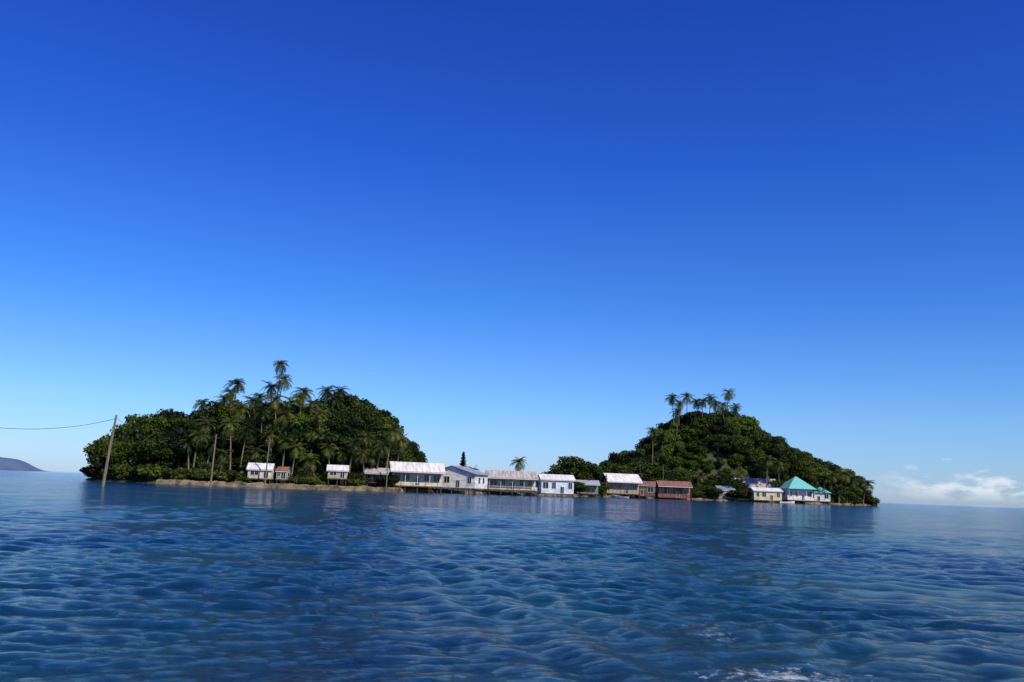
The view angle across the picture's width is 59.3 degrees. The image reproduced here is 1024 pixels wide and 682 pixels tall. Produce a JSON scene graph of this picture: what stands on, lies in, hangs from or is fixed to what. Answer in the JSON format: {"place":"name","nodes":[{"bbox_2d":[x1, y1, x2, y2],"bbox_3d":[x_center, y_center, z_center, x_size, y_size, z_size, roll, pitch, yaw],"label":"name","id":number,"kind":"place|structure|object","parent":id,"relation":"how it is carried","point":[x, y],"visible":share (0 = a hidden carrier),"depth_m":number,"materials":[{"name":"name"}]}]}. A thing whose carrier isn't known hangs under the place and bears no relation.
{"place":"outdoors","nodes":[
{"label":"outdoors","id":0,"kind":"place"},
{"bbox_2d":[0,457,48,471],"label":"distant island hill","id":1,"kind":"structure","parent":0,"point":[12,464],"depth_m":3111.66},
{"bbox_2d":[391,485,442,487],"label":"floor","id":2,"kind":"structure","parent":0,"point":[416,486],"depth_m":246.47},
{"bbox_2d":[392,471,441,486],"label":"walls","id":3,"kind":"structure","parent":2,"relation":"on","point":[413,476],"depth_m":248.98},
{"bbox_2d":[394,473,439,484],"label":"windows","id":4,"kind":"structure","parent":3,"relation":"attached to","point":[435,477],"depth_m":248.81,"materials":[{"name":"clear glass"}]},
{"bbox_2d":[389,461,445,472],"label":"roof","id":5,"kind":"structure","parent":3,"relation":"on","point":[418,467],"depth_m":249.03,"materials":[{"name":"white metal"}]},
{"bbox_2d":[85,441,875,505],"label":"island ground","id":6,"kind":"structure","parent":0,"point":[710,455],"depth_m":398.01,"materials":[{"name":"soil"}]},
{"bbox_2d":[177,439,198,468],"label":"palm tree","id":7,"kind":"object","parent":6,"relation":"on","point":[187,447],"visible":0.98,"depth_m":235.69,"materials":[{"name":"green plant"}]},
{"bbox_2d":[188,426,210,466],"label":"palm tree","id":8,"kind":"object","parent":6,"relation":"on","point":[198,436],"visible":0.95,"depth_m":238.15,"materials":[{"name":"green plant"}]},
{"bbox_2d":[193,399,210,411],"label":"palm tree","id":9,"kind":"object","parent":6,"relation":"on","point":[202,404],"visible":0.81,"depth_m":267.27,"materials":[{"name":"green plant"}]},
{"bbox_2d":[194,416,217,434],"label":"palm tree","id":10,"kind":"object","parent":6,"relation":"on","point":[206,425],"visible":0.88,"depth_m":244.50,"materials":[{"name":"green plant"}]},
{"bbox_2d":[203,437,223,462],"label":"palm tree","id":11,"kind":"object","parent":6,"relation":"on","point":[210,444],"visible":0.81,"depth_m":240.46,"materials":[{"name":"green plant"}]},
{"bbox_2d":[211,448,233,480],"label":"palm tree","id":12,"kind":"object","parent":6,"relation":"on","point":[223,456],"visible":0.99,"depth_m":233.40,"materials":[{"name":"green plant"}]},
{"bbox_2d":[212,394,233,411],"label":"palm tree","id":13,"kind":"object","parent":6,"relation":"on","point":[224,401],"visible":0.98,"depth_m":261.41,"materials":[{"name":"green plant"}]},
{"bbox_2d":[218,418,243,469],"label":"palm tree","id":14,"kind":"object","parent":6,"relation":"on","point":[230,423],"visible":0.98,"depth_m":238.58,"materials":[{"name":"green plant"}]},
{"bbox_2d":[222,387,241,406],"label":"palm tree","id":15,"kind":"object","parent":6,"relation":"on","point":[231,392],"visible":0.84,"depth_m":265.98,"materials":[{"name":"green plant"}]},
{"bbox_2d":[223,378,245,399],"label":"palm tree","id":16,"kind":"object","parent":6,"relation":"on","point":[239,384],"visible":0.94,"depth_m":272.26,"materials":[{"name":"green plant"}]},
{"bbox_2d":[229,402,250,455],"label":"palm tree","id":17,"kind":"object","parent":6,"relation":"on","point":[238,415],"visible":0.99,"depth_m":248.97,"materials":[{"name":"green plant"}]},
{"bbox_2d":[237,424,256,467],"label":"palm tree","id":18,"kind":"object","parent":6,"relation":"on","point":[246,432],"visible":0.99,"depth_m":239.92,"materials":[{"name":"green plant"}]},
{"bbox_2d":[240,396,262,416],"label":"palm tree","id":19,"kind":"object","parent":6,"relation":"on","point":[252,401],"visible":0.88,"depth_m":261.61,"materials":[{"name":"green plant"}]},
{"bbox_2d":[243,445,266,462],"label":"palm tree","id":20,"kind":"object","parent":6,"relation":"on","point":[252,453],"visible":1,"depth_m":233.69,"materials":[{"name":"green plant"}]},
{"bbox_2d":[83,392,427,482],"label":"island forest","id":21,"kind":"object","parent":6,"relation":"on","point":[350,415],"visible":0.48,"depth_m":250.13,"materials":[{"name":"green plant"}]},
{"bbox_2d":[250,404,269,453],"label":"palm tree","id":22,"kind":"object","parent":6,"relation":"on","point":[259,417],"visible":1,"depth_m":244.87,"materials":[{"name":"green plant"}]},
{"bbox_2d":[246,463,274,482],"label":"wooden shack","id":23,"kind":"structure","parent":6,"relation":"on","point":[256,470],"depth_m":228.34,"materials":[{"name":"white metal"}]},
{"bbox_2d":[259,380,277,400],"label":"palm tree","id":24,"kind":"object","parent":6,"relation":"on","point":[270,389],"visible":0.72,"depth_m":274.33,"materials":[{"name":"green plant"}]},
{"bbox_2d":[260,427,279,462],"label":"palm tree","id":25,"kind":"object","parent":6,"relation":"on","point":[270,437],"visible":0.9,"depth_m":240.81,"materials":[{"name":"green plant"}]},
{"bbox_2d":[261,393,284,418],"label":"palm tree","id":26,"kind":"object","parent":6,"relation":"on","point":[274,402],"visible":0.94,"depth_m":255.59,"materials":[{"name":"green plant"}]},
{"bbox_2d":[274,360,289,394],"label":"palm tree","id":27,"kind":"object","parent":6,"relation":"on","point":[280,365],"visible":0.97,"depth_m":271.36,"materials":[{"name":"green plant"}]},
{"bbox_2d":[272,374,292,408],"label":"palm tree","id":28,"kind":"object","parent":6,"relation":"on","point":[285,382],"visible":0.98,"depth_m":266.53,"materials":[{"name":"green plant"}]},
{"bbox_2d":[275,466,291,483],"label":"wooden shack","id":29,"kind":"structure","parent":6,"relation":"on","point":[283,474],"depth_m":233.15,"materials":[{"name":"beige wood"}]},
{"bbox_2d":[272,409,294,430],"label":"palm tree","id":30,"kind":"object","parent":6,"relation":"on","point":[285,415],"visible":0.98,"depth_m":246.85,"materials":[{"name":"green plant"}]},
{"bbox_2d":[275,434,295,466],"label":"palm tree","id":31,"kind":"object","parent":6,"relation":"on","point":[285,443],"visible":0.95,"depth_m":237.81,"materials":[{"name":"green plant"}]},
{"bbox_2d":[280,396,301,412],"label":"palm tree","id":32,"kind":"object","parent":6,"relation":"on","point":[289,405],"visible":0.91,"depth_m":257.69,"materials":[{"name":"green plant"}]},
{"bbox_2d":[155,479,430,492],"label":"stone seawall","id":33,"kind":"object","parent":6,"relation":"on","point":[283,486],"visible":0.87,"depth_m":227.30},
{"bbox_2d":[285,442,306,477],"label":"palm tree","id":34,"kind":"object","parent":6,"relation":"on","point":[296,447],"visible":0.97,"depth_m":237.18,"materials":[{"name":"green plant"}]},
{"bbox_2d":[290,392,310,412],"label":"palm tree","id":35,"kind":"object","parent":6,"relation":"on","point":[300,396],"visible":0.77,"depth_m":263.91,"materials":[{"name":"green plant"}]},
{"bbox_2d":[289,387,315,408],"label":"palm tree","id":36,"kind":"object","parent":6,"relation":"on","point":[303,390],"visible":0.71,"depth_m":268.11,"materials":[{"name":"green plant"}]},
{"bbox_2d":[296,453,320,484],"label":"palm tree","id":37,"kind":"object","parent":6,"relation":"on","point":[305,465],"visible":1,"depth_m":233.43,"materials":[{"name":"green plant"}]},
{"bbox_2d":[302,400,321,414],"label":"palm tree","id":38,"kind":"object","parent":6,"relation":"on","point":[310,406],"visible":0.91,"depth_m":259.51,"materials":[{"name":"green plant"}]},
{"bbox_2d":[306,427,322,465],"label":"palm tree","id":39,"kind":"object","parent":6,"relation":"on","point":[312,434],"visible":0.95,"depth_m":243.90,"materials":[{"name":"green plant"}]},
{"bbox_2d":[308,408,329,470],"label":"palm tree","id":40,"kind":"object","parent":6,"relation":"on","point":[319,417],"visible":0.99,"depth_m":248.95,"materials":[{"name":"green plant"}]},
{"bbox_2d":[317,385,336,404],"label":"palm tree","id":41,"kind":"object","parent":6,"relation":"on","point":[324,395],"visible":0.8,"depth_m":270.23,"materials":[{"name":"green plant"}]},
{"bbox_2d":[318,443,338,484],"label":"palm tree","id":42,"kind":"object","parent":6,"relation":"on","point":[327,446],"visible":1,"depth_m":240.69,"materials":[{"name":"green plant"}]},
{"bbox_2d":[324,391,341,407],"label":"palm tree","id":43,"kind":"object","parent":6,"relation":"on","point":[333,398],"visible":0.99,"depth_m":268.04,"materials":[{"name":"green plant"}]},
{"bbox_2d":[327,465,348,485],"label":"wooden shack","id":44,"kind":"structure","parent":6,"relation":"on","point":[338,472],"depth_m":236.29,"materials":[{"name":"white metal"}]},
{"bbox_2d":[332,445,349,485],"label":"palm tree","id":45,"kind":"object","parent":6,"relation":"on","point":[343,455],"visible":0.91,"depth_m":243.35,"materials":[{"name":"green plant"}]},
{"bbox_2d":[332,386,350,403],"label":"palm tree","id":46,"kind":"object","parent":6,"relation":"on","point":[340,390],"visible":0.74,"depth_m":274.37,"materials":[{"name":"green plant"}]},
{"bbox_2d":[341,437,364,485],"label":"palm tree","id":47,"kind":"object","parent":6,"relation":"on","point":[352,447],"visible":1,"depth_m":241.86,"materials":[{"name":"green plant"}]},
{"bbox_2d":[354,447,369,476],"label":"palm tree","id":48,"kind":"object","parent":6,"relation":"on","point":[362,456],"visible":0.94,"depth_m":243.54,"materials":[{"name":"green plant"}]},
{"bbox_2d":[356,432,375,469],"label":"palm tree","id":49,"kind":"object","parent":6,"relation":"on","point":[365,441],"visible":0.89,"depth_m":250.07,"materials":[{"name":"green plant"}]},
{"bbox_2d":[366,450,380,486],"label":"palm tree","id":50,"kind":"object","parent":6,"relation":"on","point":[372,461],"visible":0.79,"depth_m":246.88,"materials":[{"name":"green plant"}]},
{"bbox_2d":[370,441,391,486],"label":"palm tree","id":51,"kind":"object","parent":6,"relation":"on","point":[381,447],"visible":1,"depth_m":246.77,"materials":[{"name":"green plant"}]},
{"bbox_2d":[375,474,399,486],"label":"mango tree","id":52,"kind":"object","parent":6,"relation":"on","point":[392,479],"visible":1,"depth_m":243.64,"materials":[{"name":"green plant"}]},
{"bbox_2d":[379,423,403,486],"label":"palm tree","id":53,"kind":"object","parent":6,"relation":"on","point":[395,429],"visible":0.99,"depth_m":249.36,"materials":[{"name":"green plant"}]},
{"bbox_2d":[387,434,407,486],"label":"palm tree","id":54,"kind":"object","parent":6,"relation":"on","point":[403,440],"visible":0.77,"depth_m":253.75,"materials":[{"name":"green plant"}]},
{"bbox_2d":[79,460,880,505],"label":"shoreline shrubs","id":55,"kind":"object","parent":6,"relation":"on","point":[126,469],"visible":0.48,"depth_m":234.61,"materials":[{"name":"green plant"}]},
{"bbox_2d":[509,457,527,491],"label":"palm tree","id":56,"kind":"object","parent":6,"relation":"on","point":[517,462],"visible":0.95,"depth_m":289.08,"materials":[{"name":"green plant"}]},
{"bbox_2d":[548,464,569,474],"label":"mango tree","id":57,"kind":"object","parent":6,"relation":"on","point":[558,470],"visible":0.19,"depth_m":341.93,"materials":[{"name":"green plant"}]},
{"bbox_2d":[556,456,601,479],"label":"mango tree","id":58,"kind":"object","parent":6,"relation":"on","point":[574,470],"visible":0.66,"depth_m":328.74,"materials":[{"name":"green plant"}]},
{"bbox_2d":[574,481,590,493],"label":"mango tree","id":59,"kind":"object","parent":6,"relation":"on","point":[578,486],"visible":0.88,"depth_m":311.81,"materials":[{"name":"green plant"}]},
{"bbox_2d":[563,461,607,482],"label":"mango tree","id":60,"kind":"object","parent":6,"relation":"on","point":[601,477],"visible":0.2,"depth_m":336.08,"materials":[{"name":"green plant"}]},
{"bbox_2d":[574,480,599,496],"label":"wooden shack","id":61,"kind":"structure","parent":6,"relation":"on","point":[594,487],"depth_m":319.55,"materials":[{"name":"green wood"}]},
{"bbox_2d":[608,465,639,494],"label":"mango tree","id":62,"kind":"object","parent":6,"relation":"on","point":[617,469],"visible":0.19,"depth_m":354.42,"materials":[{"name":"green plant"}]},
{"bbox_2d":[626,463,652,476],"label":"mango tree","id":63,"kind":"object","parent":6,"relation":"on","point":[638,466],"visible":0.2,"depth_m":366.57,"materials":[{"name":"green plant"}]},
{"bbox_2d":[630,481,655,497],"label":"fishing hut","id":64,"kind":"object","parent":6,"relation":"on","point":[646,488],"visible":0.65,"depth_m":341.46,"materials":[{"name":"brown wood"}]},
{"bbox_2d":[430,490,866,505],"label":"stone seawall","id":65,"kind":"object","parent":6,"relation":"on","point":[516,493],"visible":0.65,"depth_m":331.03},
{"bbox_2d":[628,460,670,480],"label":"mango tree","id":66,"kind":"object","parent":6,"relation":"on","point":[655,469],"visible":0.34,"depth_m":375.32,"materials":[{"name":"green plant"}]},
{"bbox_2d":[645,427,659,462],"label":"palm tree","id":67,"kind":"object","parent":6,"relation":"on","point":[653,432],"visible":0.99,"depth_m":394.44,"materials":[{"name":"green plant"}]},
{"bbox_2d":[664,393,680,428],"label":"palm tree","id":68,"kind":"object","parent":6,"relation":"on","point":[672,398],"visible":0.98,"depth_m":423.02,"materials":[{"name":"green plant"}]},
{"bbox_2d":[670,472,695,483],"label":"mango tree","id":69,"kind":"object","parent":6,"relation":"on","point":[689,478],"visible":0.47,"depth_m":387.60,"materials":[{"name":"green plant"}]},
{"bbox_2d":[693,483,717,497],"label":"mango tree","id":70,"kind":"object","parent":6,"relation":"on","point":[707,487],"visible":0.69,"depth_m":371.82,"materials":[{"name":"green plant"}]},
{"bbox_2d":[703,488,723,498],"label":"mango tree","id":71,"kind":"object","parent":6,"relation":"on","point":[718,492],"visible":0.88,"depth_m":373.27,"materials":[{"name":"green plant"}]},
{"bbox_2d":[699,474,729,486],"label":"mango tree","id":72,"kind":"object","parent":6,"relation":"on","point":[711,480],"visible":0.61,"depth_m":388.54,"materials":[{"name":"green plant"}]},
{"bbox_2d":[714,485,734,500],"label":"fishing hut","id":73,"kind":"object","parent":6,"relation":"on","point":[725,490],"visible":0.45,"depth_m":379.24,"materials":[{"name":"grey wood"}]},
{"bbox_2d":[721,388,735,415],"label":"palm tree","id":74,"kind":"object","parent":6,"relation":"on","point":[728,394],"visible":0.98,"depth_m":431.58,"materials":[{"name":"green plant"}]},
{"bbox_2d":[717,478,749,489],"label":"mango tree","id":75,"kind":"object","parent":6,"relation":"on","point":[735,483],"visible":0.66,"depth_m":384.92,"materials":[{"name":"green plant"}]},
{"bbox_2d":[724,490,744,500],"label":"mango tree","id":76,"kind":"object","parent":6,"relation":"on","point":[734,493],"visible":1,"depth_m":376.30,"materials":[{"name":"green plant"}]},
{"bbox_2d":[599,409,873,503],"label":"hill forest","id":77,"kind":"object","parent":6,"relation":"on","point":[748,437],"visible":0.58,"depth_m":408.69,"materials":[{"name":"green plant"}]},
{"bbox_2d":[735,478,777,487],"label":"roof","id":78,"kind":"structure","parent":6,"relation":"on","point":[753,482],"depth_m":393.83,"materials":[{"name":"metal"}]},
{"bbox_2d":[758,454,776,487],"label":"palm tree","id":79,"kind":"object","parent":6,"relation":"on","point":[767,461],"visible":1,"depth_m":388.72,"materials":[{"name":"green plant"}]},
{"bbox_2d":[769,460,783,486],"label":"palm tree","id":80,"kind":"object","parent":6,"relation":"on","point":[777,468],"visible":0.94,"depth_m":390.25,"materials":[{"name":"green plant"}]},
{"bbox_2d":[832,483,846,502],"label":"palm tree","id":81,"kind":"object","parent":6,"relation":"on","point":[839,490],"visible":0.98,"depth_m":397.99,"materials":[{"name":"green plant"}]},
{"bbox_2d":[838,468,854,502],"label":"palm tree","id":82,"kind":"object","parent":6,"relation":"on","point":[843,474],"visible":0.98,"depth_m":401.68,"materials":[{"name":"green plant"}]},
{"bbox_2d":[860,480,874,503],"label":"palm tree","id":83,"kind":"object","parent":6,"relation":"on","point":[867,484],"visible":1,"depth_m":409.22,"materials":[{"name":"green plant"}]},
{"bbox_2d":[0,470,1023,681],"bbox_3d":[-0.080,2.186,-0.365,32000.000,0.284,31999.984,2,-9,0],"label":"sea water","id":84,"kind":"structure","parent":0,"point":[126,582],"depth_m":20.16,"materials":[{"name":"liquid"}]},
{"bbox_2d":[101,415,117,486],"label":"utility pole","id":85,"kind":"object","parent":84,"relation":"in","point":[107,458],"visible":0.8,"depth_m":148.42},
{"bbox_2d":[436,488,485,494],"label":"stilts","id":86,"kind":"object","parent":84,"relation":"in","point":[462,491],"visible":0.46,"depth_m":258.33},
{"bbox_2d":[443,487,487,489],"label":"floor","id":87,"kind":"structure","parent":86,"relation":"on","point":[465,488],"depth_m":255.26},
{"bbox_2d":[441,466,487,488],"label":"walls","id":88,"kind":"structure","parent":87,"relation":"on","point":[455,473],"depth_m":255.88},
{"bbox_2d":[445,465,487,474],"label":"roof","id":89,"kind":"structure","parent":88,"relation":"on","point":[471,470],"depth_m":258.36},
{"bbox_2d":[487,490,534,495],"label":"stilts","id":90,"kind":"object","parent":84,"relation":"in","point":[512,492],"visible":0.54,"depth_m":272.88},
{"bbox_2d":[488,489,535,491],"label":"floor","id":91,"kind":"structure","parent":90,"relation":"on","point":[512,490],"depth_m":272.09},
{"bbox_2d":[488,477,534,489],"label":"walls","id":92,"kind":"structure","parent":91,"relation":"on","point":[516,484],"depth_m":274.42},
{"bbox_2d":[490,479,531,488],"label":"windows","id":93,"kind":"structure","parent":92,"relation":"attached to","point":[494,481],"depth_m":274.19,"materials":[{"name":"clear glass"}]},
{"bbox_2d":[485,470,538,478],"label":"roof","id":94,"kind":"structure","parent":92,"relation":"attached to","point":[511,474],"depth_m":274.57,"materials":[{"name":"metal"}]},
{"bbox_2d":[0,0,1023,506],"label":"sky","id":95,"kind":"structure","parent":0,"point":[510,229],"materials":[{"name":"blue"}]},
{"bbox_2d":[537,477,573,493],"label":"walls","id":96,"kind":"structure","parent":0,"point":[564,484],"depth_m":280.66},
{"bbox_2d":[539,482,571,492],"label":"windows","id":97,"kind":"structure","parent":96,"relation":"attached to","point":[545,484],"depth_m":280.43,"materials":[{"name":"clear glass"}]},
{"bbox_2d":[538,474,575,480],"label":"roof","id":98,"kind":"structure","parent":96,"relation":"on","point":[555,477],"depth_m":282.03,"materials":[{"name":"white metal"}]},
{"bbox_2d":[749,488,781,500],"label":"walls","id":99,"kind":"structure","parent":0,"point":[754,497],"depth_m":375.29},
{"bbox_2d":[748,487,782,491],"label":"roof","id":100,"kind":"structure","parent":99,"relation":"on","point":[764,489],"depth_m":376.63,"materials":[{"name":"white metal"}]},
{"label":"floor","id":101,"kind":"structure","parent":0,"visible":0},
{"bbox_2d":[366,471,390,481],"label":"walls","id":102,"kind":"structure","parent":101,"relation":"on","point":[381,474],"depth_m":246.86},
{"bbox_2d":[364,467,391,473],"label":"roof","id":103,"kind":"structure","parent":102,"relation":"on","point":[375,470],"depth_m":246.18,"materials":[{"name":"metal"}]},
{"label":"floor","id":104,"kind":"structure","parent":0,"visible":0},
{"bbox_2d":[604,481,638,493],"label":"walls","id":105,"kind":"structure","parent":104,"relation":"on","point":[628,486],"depth_m":339.85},
{"bbox_2d":[603,473,642,482],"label":"roof","id":106,"kind":"structure","parent":105,"relation":"on","point":[616,477],"depth_m":340.25,"materials":[{"name":"white metal"}]},
{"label":"floor","id":107,"kind":"structure","parent":0,"visible":0},
{"bbox_2d":[656,484,689,497],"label":"walls","id":108,"kind":"structure","parent":107,"relation":"on","point":[679,490],"depth_m":355.31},
{"bbox_2d":[656,480,692,486],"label":"roof","id":109,"kind":"structure","parent":108,"relation":"on","point":[675,483],"depth_m":355.12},
{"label":"floor","id":110,"kind":"structure","parent":0,"visible":0},
{"bbox_2d":[781,489,812,500],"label":"walls","id":111,"kind":"structure","parent":110,"relation":"on","point":[794,497],"depth_m":383.21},
{"bbox_2d":[778,477,816,489],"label":"roof","id":112,"kind":"structure","parent":111,"relation":"on","point":[795,483],"depth_m":383.73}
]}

